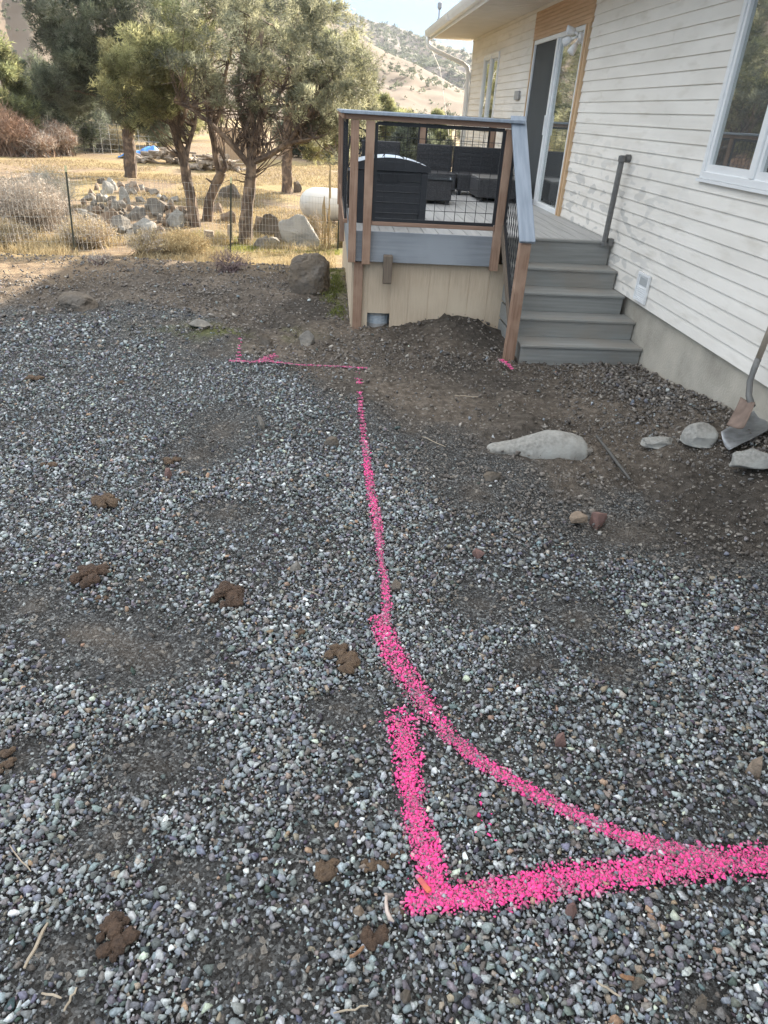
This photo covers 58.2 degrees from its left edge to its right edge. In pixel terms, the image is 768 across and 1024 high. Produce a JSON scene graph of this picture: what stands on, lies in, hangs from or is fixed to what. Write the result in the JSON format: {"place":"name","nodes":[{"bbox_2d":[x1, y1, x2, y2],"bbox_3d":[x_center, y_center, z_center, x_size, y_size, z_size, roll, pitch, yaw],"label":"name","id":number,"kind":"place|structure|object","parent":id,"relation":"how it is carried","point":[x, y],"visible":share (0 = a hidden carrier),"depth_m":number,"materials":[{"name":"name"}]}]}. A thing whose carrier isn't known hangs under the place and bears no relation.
{"place":"outdoors","nodes":[
{"label":"outdoors","id":0,"kind":"place"},
{"bbox_2d":[0,226,341,267],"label":"tall dry grass","id":1,"kind":"structure","parent":0,"point":[44,250],"depth_m":12.67,"materials":[{"name":"plant"}]},
{"bbox_2d":[0,158,349,267],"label":"dry grass","id":2,"kind":"structure","parent":0,"point":[202,187],"depth_m":26.36,"materials":[{"name":"plant"}]},
{"bbox_2d":[0,0,466,125],"bbox_3d":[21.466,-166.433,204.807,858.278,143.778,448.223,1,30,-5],"label":"hill","id":3,"kind":"structure","parent":0,"point":[415,99],"depth_m":206.33,"materials":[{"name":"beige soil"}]},
{"bbox_2d":[0,0,462,130],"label":"hillside shrubs","id":4,"kind":"object","parent":3,"relation":"on","point":[413,71],"visible":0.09,"depth_m":234.14,"materials":[{"name":"green plant"}]},
{"bbox_2d":[191,224,339,255],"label":"green grass","id":5,"kind":"structure","parent":0,"point":[252,248],"depth_m":14.62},
{"bbox_2d":[0,116,767,1023],"bbox_3d":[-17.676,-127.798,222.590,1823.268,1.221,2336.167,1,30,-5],"label":"ground","id":6,"kind":"structure","parent":0,"point":[110,636],"depth_m":3.04,"materials":[{"name":"gravel"}]},
{"bbox_2d":[0,746,16,773],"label":"dung","id":7,"kind":"object","parent":6,"relation":"on","point":[8,763],"visible":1,"depth_m":2.29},
{"bbox_2d":[0,184,24,226],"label":"shrub","id":8,"kind":"object","parent":6,"relation":"on","point":[2,210],"visible":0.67,"depth_m":14.27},
{"bbox_2d":[0,213,37,248],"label":"shrub","id":9,"kind":"object","parent":6,"relation":"on","point":[11,232],"visible":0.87,"depth_m":12.83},
{"bbox_2d":[0,98,41,157],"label":"shrub","id":10,"kind":"object","parent":6,"relation":"on","point":[8,125],"visible":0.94,"depth_m":31.30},
{"bbox_2d":[0,32,44,129],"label":"juniper","id":11,"kind":"object","parent":6,"relation":"on","point":[12,81],"visible":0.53,"depth_m":32.13,"materials":[{"name":"green plant"}]},
{"bbox_2d":[0,47,51,123],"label":"pinyon pine","id":12,"kind":"object","parent":6,"relation":"on","point":[29,58],"visible":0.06,"depth_m":39.60,"materials":[{"name":"green plant"}]},
{"bbox_2d":[6,125,62,157],"bbox_3d":[-16.643,-17.462,32.316,3.028,1.479,2.982,1,30,-5],"label":"shrub","id":13,"kind":"object","parent":6,"relation":"on","point":[40,145],"visible":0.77,"depth_m":32.01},
{"bbox_2d":[23,922,48,968],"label":"straw stalk","id":14,"kind":"object","parent":6,"relation":"on","point":[31,954],"visible":1,"depth_m":1.77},
{"bbox_2d":[0,161,77,232],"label":"shrub","id":15,"kind":"object","parent":6,"relation":"on","point":[21,189],"visible":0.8,"depth_m":14.67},
{"bbox_2d":[16,161,83,214],"bbox_3d":[-8.159,-7.859,16.674,1.783,1.239,1.771,1,30,-5],"label":"shrub","id":16,"kind":"object","parent":6,"relation":"on","point":[56,180],"visible":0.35,"depth_m":16.55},
{"bbox_2d":[33,117,81,156],"bbox_3d":[-16.116,-18.505,33.779,2.587,1.907,2.646,-18,37,-33],"label":"shrub","id":17,"kind":"object","parent":6,"relation":"on","point":[66,138],"visible":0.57,"depth_m":33.64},
{"bbox_2d":[21,57,110,152],"bbox_3d":[-16.239,-20.340,34.850,4.613,4.457,3.867,1,30,-5],"label":"pinyon pine","id":18,"kind":"object","parent":6,"relation":"on","point":[87,130],"visible":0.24,"depth_m":35.03,"materials":[{"name":"green plant"}]},
{"bbox_2d":[58,291,97,311],"bbox_3d":[-3.177,-2.191,7.184,0.403,0.200,0.319,11,31,12],"label":"rock","id":19,"kind":"object","parent":6,"relation":"on","point":[78,301],"visible":0.95,"depth_m":7.08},
{"bbox_2d":[52,210,118,249],"bbox_3d":[-5.784,-5.493,13.379,1.274,0.708,1.334,1,30,-5],"label":"shrub","id":20,"kind":"object","parent":6,"relation":"on","point":[84,237],"visible":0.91,"depth_m":13.24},
{"bbox_2d":[69,563,109,588],"bbox_3d":[-1.343,0.288,3.154,0.163,0.052,0.179,1,30,-5],"label":"dung","id":21,"kind":"object","parent":6,"relation":"on","point":[89,574],"visible":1,"depth_m":3.13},
{"bbox_2d":[43,73,137,147],"bbox_3d":[-16.642,-23.224,39.692,5.149,4.559,4.772,1,30,-5],"label":"pinyon pine","id":22,"kind":"object","parent":6,"relation":"on","point":[112,121],"visible":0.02,"depth_m":38.91,"materials":[{"name":"green plant"}]},
{"bbox_2d":[74,120,116,152],"bbox_3d":[-15.768,-20.696,37.834,2.923,1.774,2.709,1,30,-5],"label":"shrub","id":23,"kind":"object","parent":6,"relation":"on","point":[99,146],"visible":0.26,"depth_m":37.57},
{"bbox_2d":[84,251,115,265],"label":"shrub","id":24,"kind":"object","parent":6,"relation":"on","point":[98,261],"visible":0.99,"depth_m":8.94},
{"bbox_2d":[50,118,149,155],"bbox_3d":[-15.969,-19.246,35.431,8.637,1.706,0.049,1,30,-5],"label":"wire fence","id":25,"kind":"object","parent":6,"relation":"on","point":[101,141],"visible":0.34,"depth_m":35.62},
{"bbox_2d":[90,492,120,508],"bbox_3d":[-1.494,-0.058,3.716,0.161,0.049,0.134,21,34,27],"label":"dung","id":26,"kind":"object","parent":6,"relation":"on","point":[108,499],"visible":1,"depth_m":3.69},
{"bbox_2d":[101,208,118,223],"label":"rock","id":27,"kind":"object","parent":6,"relation":"on","point":[107,213],"visible":0.41,"depth_m":15.52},
{"bbox_2d":[18,0,205,177],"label":"pinyon pine","id":28,"kind":"object","parent":6,"relation":"on","point":[70,40],"visible":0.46,"depth_m":24.50,"materials":[{"name":"green plant"}]},
{"bbox_2d":[99,122,135,152],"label":"shrub","id":29,"kind":"object","parent":6,"relation":"on","point":[115,146],"visible":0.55,"depth_m":37.65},
{"bbox_2d":[110,214,130,232],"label":"rock","id":30,"kind":"object","parent":6,"relation":"on","point":[124,220],"visible":0.48,"depth_m":14.90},
{"bbox_2d":[119,187,130,203],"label":"rock","id":31,"kind":"object","parent":6,"relation":"on","point":[122,191],"visible":0.62,"depth_m":17.42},
{"bbox_2d":[128,206,145,218],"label":"rock","id":32,"kind":"object","parent":6,"relation":"on","point":[137,209],"visible":0.7,"depth_m":15.97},
{"bbox_2d":[132,217,156,233],"bbox_3d":[-5.269,-6.196,15.063,0.607,0.407,0.509,5,30,3],"label":"rock","id":33,"kind":"object","parent":6,"relation":"on","point":[145,223],"visible":0.38,"depth_m":14.91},
{"bbox_2d":[121,224,172,257],"bbox_3d":[-4.312,-5.019,12.758,1.129,0.566,1.041,1,30,-5],"label":"shrub","id":34,"kind":"object","parent":6,"relation":"on","point":[139,243],"visible":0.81,"depth_m":12.62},
{"bbox_2d":[147,197,163,215],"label":"rock","id":35,"kind":"object","parent":6,"relation":"on","point":[159,208],"visible":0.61,"depth_m":16.28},
{"bbox_2d":[87,0,234,226],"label":"pinyon pine","id":36,"kind":"object","parent":6,"relation":"on","point":[147,73],"visible":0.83,"depth_m":14.09,"materials":[{"name":"green plant"}]},
{"bbox_2d":[119,88,204,146],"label":"pinyon pine","id":37,"kind":"object","parent":6,"relation":"on","point":[137,133],"visible":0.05,"depth_m":43.78,"materials":[{"name":"green plant"}]},
{"bbox_2d":[0,165,338,252],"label":"wire fence","id":38,"kind":"object","parent":6,"relation":"on","point":[231,225],"visible":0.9,"depth_m":12.79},
{"bbox_2d":[163,456,181,464],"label":"dung","id":39,"kind":"object","parent":6,"relation":"on","point":[167,460],"visible":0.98,"depth_m":4.20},
{"bbox_2d":[166,210,184,227],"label":"rock","id":40,"kind":"object","parent":6,"relation":"on","point":[171,218],"visible":0.64,"depth_m":15.80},
{"bbox_2d":[152,222,217,259],"bbox_3d":[-3.717,-5.041,12.790,1.209,0.631,1.176,1,30,-5],"label":"shrub","id":41,"kind":"object","parent":6,"relation":"on","point":[182,241],"visible":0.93,"depth_m":12.66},
{"bbox_2d":[189,319,209,326],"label":"stone","id":42,"kind":"object","parent":6,"relation":"on","point":[199,323],"visible":1,"depth_m":6.67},
{"bbox_2d":[181,81,228,138],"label":"juniper","id":43,"kind":"object","parent":6,"relation":"on","point":[205,128],"visible":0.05,"depth_m":53.72,"materials":[{"name":"green plant"}]},
{"bbox_2d":[134,0,300,221],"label":"pinyon pine","id":44,"kind":"object","parent":6,"relation":"on","point":[218,179],"visible":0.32,"depth_m":15.22,"materials":[{"name":"green plant"}]},
{"bbox_2d":[210,231,232,246],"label":"shrub","id":45,"kind":"object","parent":6,"relation":"on","point":[215,242],"visible":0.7,"depth_m":14.54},
{"bbox_2d":[209,581,244,608],"bbox_3d":[-0.700,0.363,3.091,0.155,0.065,0.201,1,30,-5],"label":"dung","id":46,"kind":"object","parent":6,"relation":"on","point":[232,594],"visible":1,"depth_m":3.06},
{"bbox_2d":[220,211,235,222],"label":"rock","id":47,"kind":"object","parent":6,"relation":"on","point":[225,216],"visible":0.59,"depth_m":17.15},
{"bbox_2d":[218,184,240,198],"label":"rock","id":48,"kind":"object","parent":6,"relation":"on","point":[224,192],"visible":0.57,"depth_m":22.45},
{"bbox_2d":[208,244,251,272],"bbox_3d":[-2.015,-3.318,9.012,0.596,0.385,0.574,1,30,-5],"label":"shrub","id":49,"kind":"object","parent":6,"relation":"on","point":[229,258],"visible":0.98,"depth_m":9.03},
{"bbox_2d":[218,127,259,161],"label":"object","id":50,"kind":"object","parent":6,"relation":"on","point":[231,152],"visible":0.14,"depth_m":36.47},
{"bbox_2d":[259,334,272,345],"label":"stone","id":51,"kind":"object","parent":6,"relation":"on","point":[265,339],"visible":0.94,"depth_m":6.41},
{"bbox_2d":[257,213,277,234],"bbox_3d":[-2.768,-6.868,16.540,0.378,0.526,0.552,-18,36,-32],"label":"rock","id":52,"kind":"object","parent":6,"relation":"on","point":[267,227],"visible":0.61,"depth_m":16.43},
{"bbox_2d":[151,0,386,244],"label":"pinyon pine","id":53,"kind":"object","parent":6,"relation":"on","point":[261,73],"visible":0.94,"depth_m":13.48,"materials":[{"name":"green plant"}]},
{"bbox_2d":[268,114,317,157],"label":"pinyon pine","id":54,"kind":"object","parent":6,"relation":"on","point":[296,151],"visible":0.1,"depth_m":41.95,"materials":[{"name":"green plant"}]},
{"bbox_2d":[228,338,366,368],"bbox_3d":[-0.883,-1.313,5.993,1.384,0.029,0.594,17,33,22],"label":"paint line","id":55,"kind":"object","parent":6,"relation":"on","point":[266,359],"visible":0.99,"depth_m":5.94,"materials":[{"name":"paint"}]},
{"bbox_2d":[211,0,386,193],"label":"pinyon pine","id":56,"kind":"object","parent":6,"relation":"on","point":[287,187],"visible":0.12,"depth_m":23.68,"materials":[{"name":"green plant"}]},
{"bbox_2d":[278,214,319,246],"bbox_3d":[-1.906,-6.132,15.362,0.913,0.922,0.481,-5,31,-15],"label":"boulder","id":57,"kind":"object","parent":6,"relation":"on","point":[305,228],"visible":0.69,"depth_m":15.14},
{"bbox_2d":[299,330,314,345],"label":"stone","id":58,"kind":"object","parent":6,"relation":"on","point":[306,338],"visible":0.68,"depth_m":6.48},
{"bbox_2d":[288,253,330,295],"bbox_3d":[-0.894,-2.818,8.290,0.551,0.562,0.439,-8,32,-19],"label":"boulder","id":59,"kind":"object","parent":6,"relation":"on","point":[309,273],"visible":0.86,"depth_m":8.13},
{"bbox_2d":[305,209,321,237],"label":"shrub","id":60,"kind":"object","parent":6,"relation":"on","point":[319,228],"visible":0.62,"depth_m":16.53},
{"bbox_2d":[299,187,339,220],"bbox_3d":[-0.200,-8.486,19.110,4.251,1.138,0.829,1,30,-5],"label":"gas tank","id":61,"kind":"object","parent":6,"relation":"on","point":[314,200],"visible":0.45,"depth_m":18.66,"materials":[{"name":"metal"}]},
{"bbox_2d":[320,163,332,250],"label":"weed stalk","id":62,"kind":"object","parent":6,"relation":"on","point":[325,231],"visible":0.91,"depth_m":14.69,"materials":[{"name":"plant"}]},
{"bbox_2d":[324,436,338,447],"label":"stone","id":63,"kind":"object","parent":6,"relation":"on","point":[330,441],"visible":0.91,"depth_m":4.50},
{"bbox_2d":[319,268,347,319],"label":"moss grass","id":64,"kind":"structure","parent":6,"relation":"on","point":[336,283],"depth_m":8.29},
{"bbox_2d":[359,923,388,951],"bbox_3d":[-0.025,1.138,1.847,0.081,0.026,0.071,1,30,-5],"label":"dung","id":65,"kind":"object","parent":6,"relation":"on","point":[370,939],"visible":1,"depth_m":1.84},
{"bbox_2d":[354,371,394,624],"bbox_3d":[-0.107,-0.356,4.422,0.103,0.042,3.323,0,30,-5],"label":"paint line","id":66,"kind":"object","parent":6,"relation":"on","point":[379,546],"visible":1,"depth_m":3.77,"materials":[{"name":"paint"}]},
{"bbox_2d":[384,895,393,922],"bbox_3d":[0.010,1.089,1.893,0.019,0.021,0.069,-7,32,-18],"label":"curl","id":67,"kind":"object","parent":6,"relation":"on","point":[388,915],"visible":1,"depth_m":1.89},
{"bbox_2d":[375,91,404,140],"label":"juniper","id":68,"kind":"object","parent":6,"relation":"on","point":[389,102],"visible":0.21,"depth_m":46.55,"materials":[{"name":"green plant"}]},
{"bbox_2d":[390,578,401,591],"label":"stone","id":69,"kind":"object","parent":6,"relation":"on","point":[396,585],"visible":0.99,"depth_m":3.22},
{"bbox_2d":[400,989,411,1003],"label":"stone","id":70,"kind":"object","parent":6,"relation":"on","point":[405,995],"visible":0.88,"depth_m":1.71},
{"bbox_2d":[388,122,438,160],"bbox_3d":[1.445,-20.809,39.166,3.363,3.293,3.225,-12,33,-24],"label":"pinyon pine","id":71,"kind":"object","parent":6,"relation":"on","point":[412,134],"visible":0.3,"depth_m":38.33,"materials":[{"name":"green plant"}]},
{"bbox_2d":[379,700,453,913],"bbox_3d":[0.102,0.912,2.260,0.172,0.023,0.814,-1,30,-8],"label":"paint line","id":72,"kind":"object","parent":6,"relation":"on","point":[430,860],"visible":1,"depth_m":2.19,"materials":[{"name":"paint"}]},
{"bbox_2d":[428,106,453,144],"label":"juniper","id":73,"kind":"object","parent":6,"relation":"on","point":[437,112],"visible":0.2,"depth_m":44.64,"materials":[{"name":"green plant"}]},
{"bbox_2d":[441,130,460,166],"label":"pinyon pine","id":74,"kind":"object","parent":6,"relation":"on","point":[457,132],"visible":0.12,"depth_m":41.17,"materials":[{"name":"green plant"}]},
{"bbox_2d":[337,109,602,328],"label":"deck","id":75,"kind":"structure","parent":6,"relation":"on","point":[441,259],"depth_m":6.82,"materials":[{"name":"brown wood"}]},
{"bbox_2d":[347,127,365,207],"bbox_3d":[-0.294,-4.088,8.200,0.292,0.840,0.442,1,30,-5],"label":"railing","id":76,"kind":"object","parent":75,"relation":"on","point":[348,175],"visible":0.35,"depth_m":8.24,"materials":[{"name":"black metal"}]},
{"bbox_2d":[361,140,399,155],"bbox_3d":[-0.042,-5.093,10.161,0.570,0.635,0.640,1,30,-5],"label":"sofa section","id":77,"kind":"object","parent":75,"relation":"on","point":[382,146],"visible":0.23,"depth_m":10.24,"materials":[{"name":"wicker"}]},
{"bbox_2d":[356,153,430,222],"bbox_3d":[0.066,-3.448,7.320,0.755,0.656,0.665,1,30,-5],"label":"storage box","id":78,"kind":"object","parent":75,"relation":"on","point":[399,192],"visible":0.73,"depth_m":7.07,"materials":[{"name":"grey plastic"}]},
{"bbox_2d":[416,143,455,194],"bbox_3d":[0.772,-5.104,10.274,0.530,0.625,0.640,1,30,-5],"label":"sofa section","id":79,"kind":"object","parent":75,"relation":"on","point":[431,156],"visible":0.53,"depth_m":10.38,"materials":[{"name":"wicker"}]},
{"bbox_2d":[427,175,454,204],"bbox_3d":[0.588,-4.282,9.161,0.580,0.304,0.620,1,30,-5],"label":"coffee table","id":80,"kind":"object","parent":75,"relation":"on","point":[441,195],"visible":0.4,"depth_m":8.91,"materials":[{"name":"wicker"}]},
{"bbox_2d":[452,146,514,194],"bbox_3d":[1.525,-5.102,10.355,0.935,0.620,0.640,1,30,-5],"label":"sofa section","id":81,"kind":"object","parent":75,"relation":"on","point":[485,162],"visible":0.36,"depth_m":10.45,"materials":[{"name":"wicker"}]},
{"bbox_2d":[469,174,515,201],"bbox_3d":[1.622,-4.595,9.811,0.700,0.300,0.680,1,30,-5],"label":"sofa section","id":82,"kind":"object","parent":75,"relation":"on","point":[484,184],"visible":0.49,"depth_m":9.53,"materials":[{"name":"wicker"}]},
{"bbox_2d":[501,116,535,363],"bbox_3d":[1.170,-2.389,6.274,0.135,2.092,0.936,1,30,-5],"label":"stair rail","id":83,"kind":"object","parent":75,"relation":"attached to","point":[524,218],"visible":0.92,"depth_m":6.06,"materials":[{"name":"wood"}]},
{"bbox_2d":[466,805,477,818],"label":"stone","id":84,"kind":"object","parent":6,"relation":"on","point":[471,811],"visible":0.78,"depth_m":2.18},
{"bbox_2d":[483,471,500,481],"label":"stone","id":85,"kind":"object","parent":6,"relation":"on","point":[490,476],"visible":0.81,"depth_m":4.21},
{"bbox_2d":[487,430,587,460],"bbox_3d":[1.038,-0.409,4.703,0.701,0.304,0.266,1,30,-4],"label":"rock","id":86,"kind":"object","parent":6,"relation":"on","point":[549,444],"visible":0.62,"depth_m":4.60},
{"bbox_2d":[368,612,730,870],"bbox_3d":[0.392,0.801,2.490,0.386,0.030,1.601,-23,39,-38],"label":"paint line","id":87,"kind":"object","parent":6,"relation":"on","point":[599,824],"visible":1,"depth_m":2.34,"materials":[{"name":"paint"}]},
{"bbox_2d":[555,732,565,746],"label":"stone","id":88,"kind":"object","parent":6,"relation":"on","point":[560,740],"visible":0.98,"depth_m":2.46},
{"bbox_2d":[498,237,642,365],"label":"stairs","id":89,"kind":"structure","parent":6,"relation":"on","point":[572,304],"depth_m":6.63,"materials":[{"name":"grey wood"}]},
{"bbox_2d":[565,902,576,920],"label":"stone","id":90,"kind":"object","parent":6,"relation":"on","point":[571,910],"visible":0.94,"depth_m":1.92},
{"bbox_2d":[569,511,587,522],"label":"stone","id":91,"kind":"object","parent":6,"relation":"on","point":[577,517],"visible":1,"depth_m":3.80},
{"bbox_2d":[396,833,767,919],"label":"paint line","id":92,"kind":"object","parent":6,"relation":"on","point":[633,873],"visible":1,"depth_m":2.02,"materials":[{"name":"paint"}]},
{"bbox_2d":[424,0,767,421],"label":"house","id":93,"kind":"structure","parent":6,"relation":"on","point":[670,97],"depth_m":6.02,"materials":[{"name":"wood"}]},
{"bbox_2d":[478,51,500,127],"bbox_3d":[1.922,-7.659,12.604,0.086,1.180,1.320,1,30,-5],"label":"window","id":94,"kind":"structure","parent":93,"relation":"in","point":[489,77],"depth_m":12.55,"materials":[{"name":"white glass"}]},
{"bbox_2d":[525,24,585,213],"bbox_3d":[2.171,-5.180,9.209,0.110,1.981,2.250,1,30,-5],"label":"sliding door","id":95,"kind":"structure","parent":93,"relation":"in","point":[554,72],"depth_m":9.06,"materials":[{"name":"glass"}]},
{"bbox_2d":[600,154,631,245],"bbox_3d":[2.264,-3.047,6.772,0.130,0.823,0.084,1,30,-5],"label":"handrail","id":96,"kind":"object","parent":93,"relation":"attached to","point":[606,240],"visible":1,"depth_m":6.75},
{"bbox_2d":[695,0,767,194],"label":"window","id":97,"kind":"structure","parent":93,"relation":"in","point":[736,154],"depth_m":4.79,"materials":[{"name":"white plastic"}]},
{"bbox_2d":[589,512,606,529],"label":"stone","id":98,"kind":"object","parent":6,"relation":"on","point":[597,518],"visible":0.98,"depth_m":3.83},
{"bbox_2d":[631,977,646,990],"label":"stone","id":99,"kind":"object","parent":6,"relation":"on","point":[638,982],"visible":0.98,"depth_m":1.77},
{"bbox_2d":[640,436,672,448],"bbox_3d":[1.862,-0.474,4.676,0.251,0.073,0.124,0,30,-6],"label":"rock","id":100,"kind":"object","parent":6,"relation":"on","point":[656,442],"visible":0.91,"depth_m":4.64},
{"bbox_2d":[680,422,718,447],"bbox_3d":[2.076,-0.511,4.540,0.226,0.157,0.191,0,30,-7],"label":"rock","id":101,"kind":"object","parent":6,"relation":"on","point":[701,435],"visible":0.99,"depth_m":4.49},
{"bbox_2d":[694,993,706,1011],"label":"stone","id":102,"kind":"object","parent":6,"relation":"on","point":[700,1002],"visible":1,"depth_m":1.74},
{"bbox_2d":[721,411,767,449],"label":"shovel","id":103,"kind":"object","parent":6,"relation":"on","point":[756,425],"visible":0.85,"depth_m":4.49,"materials":[{"name":"metal"}]},
{"bbox_2d":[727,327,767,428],"bbox_3d":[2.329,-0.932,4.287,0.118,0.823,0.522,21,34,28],"label":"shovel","id":104,"kind":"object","parent":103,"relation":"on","point":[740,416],"visible":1,"depth_m":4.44,"materials":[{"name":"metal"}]},
{"bbox_2d":[729,448,767,468],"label":"rock","id":105,"kind":"object","parent":6,"relation":"on","point":[752,458],"visible":1,"depth_m":4.08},
{"bbox_2d":[745,756,762,778],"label":"stone","id":106,"kind":"object","parent":6,"relation":"on","point":[754,767],"visible":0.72,"depth_m":2.38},
{"bbox_2d":[0,253,767,1023],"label":"gravel","id":107,"kind":"structure","parent":0,"point":[480,975],"depth_m":2.63,"materials":[{"name":"gravel"}]},
{"bbox_2d":[95,910,141,962],"bbox_3d":[-0.713,1.113,1.815,0.115,0.034,0.116,22,35,29],"label":"dung","id":108,"kind":"object","parent":107,"relation":"on","point":[113,924],"visible":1,"depth_m":1.81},
{"bbox_2d":[314,858,339,882],"bbox_3d":[-0.164,1.036,2.001,0.079,0.029,0.072,1,30,-5],"label":"dung","id":109,"kind":"object","parent":107,"relation":"on","point":[327,871],"visible":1,"depth_m":1.99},
{"bbox_2d":[324,643,360,673],"bbox_3d":[-0.162,0.589,2.783,0.119,0.043,0.186,-19,37,-33],"label":"dung","id":110,"kind":"object","parent":107,"relation":"on","point":[349,662],"visible":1,"depth_m":2.77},
{"bbox_2d":[360,858,389,872],"bbox_3d":[-0.027,1.035,2.025,0.085,0.018,0.046,1,30,-5],"label":"dung","id":111,"kind":"object","parent":107,"relation":"on","point":[372,865],"visible":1,"depth_m":2.02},
{"bbox_2d":[324,4,471,89],"bbox_3d":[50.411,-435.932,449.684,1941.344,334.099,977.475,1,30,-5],"label":"mountain","id":112,"kind":"structure","parent":0,"point":[443,75],"depth_m":697.37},
{"bbox_2d":[320,6,471,88],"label":"mountain shrubs","id":113,"kind":"object","parent":112,"relation":"on","point":[424,61],"visible":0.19,"depth_m":691.90,"materials":[{"name":"leaf"},{"name":"twig"}]},
{"bbox_2d":[332,0,472,52],"label":"sky","id":114,"kind":"structure","parent":0,"point":[416,16],"materials":[{"name":"white"}]},
{"bbox_2d":[595,434,630,480],"bbox_3d":[1.509,-0.369,4.563,0.022,0.025,0.658,1,30,-4],"label":"stick","id":115,"kind":"object","parent":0,"point":[613,457],"visible":1,"depth_m":4.53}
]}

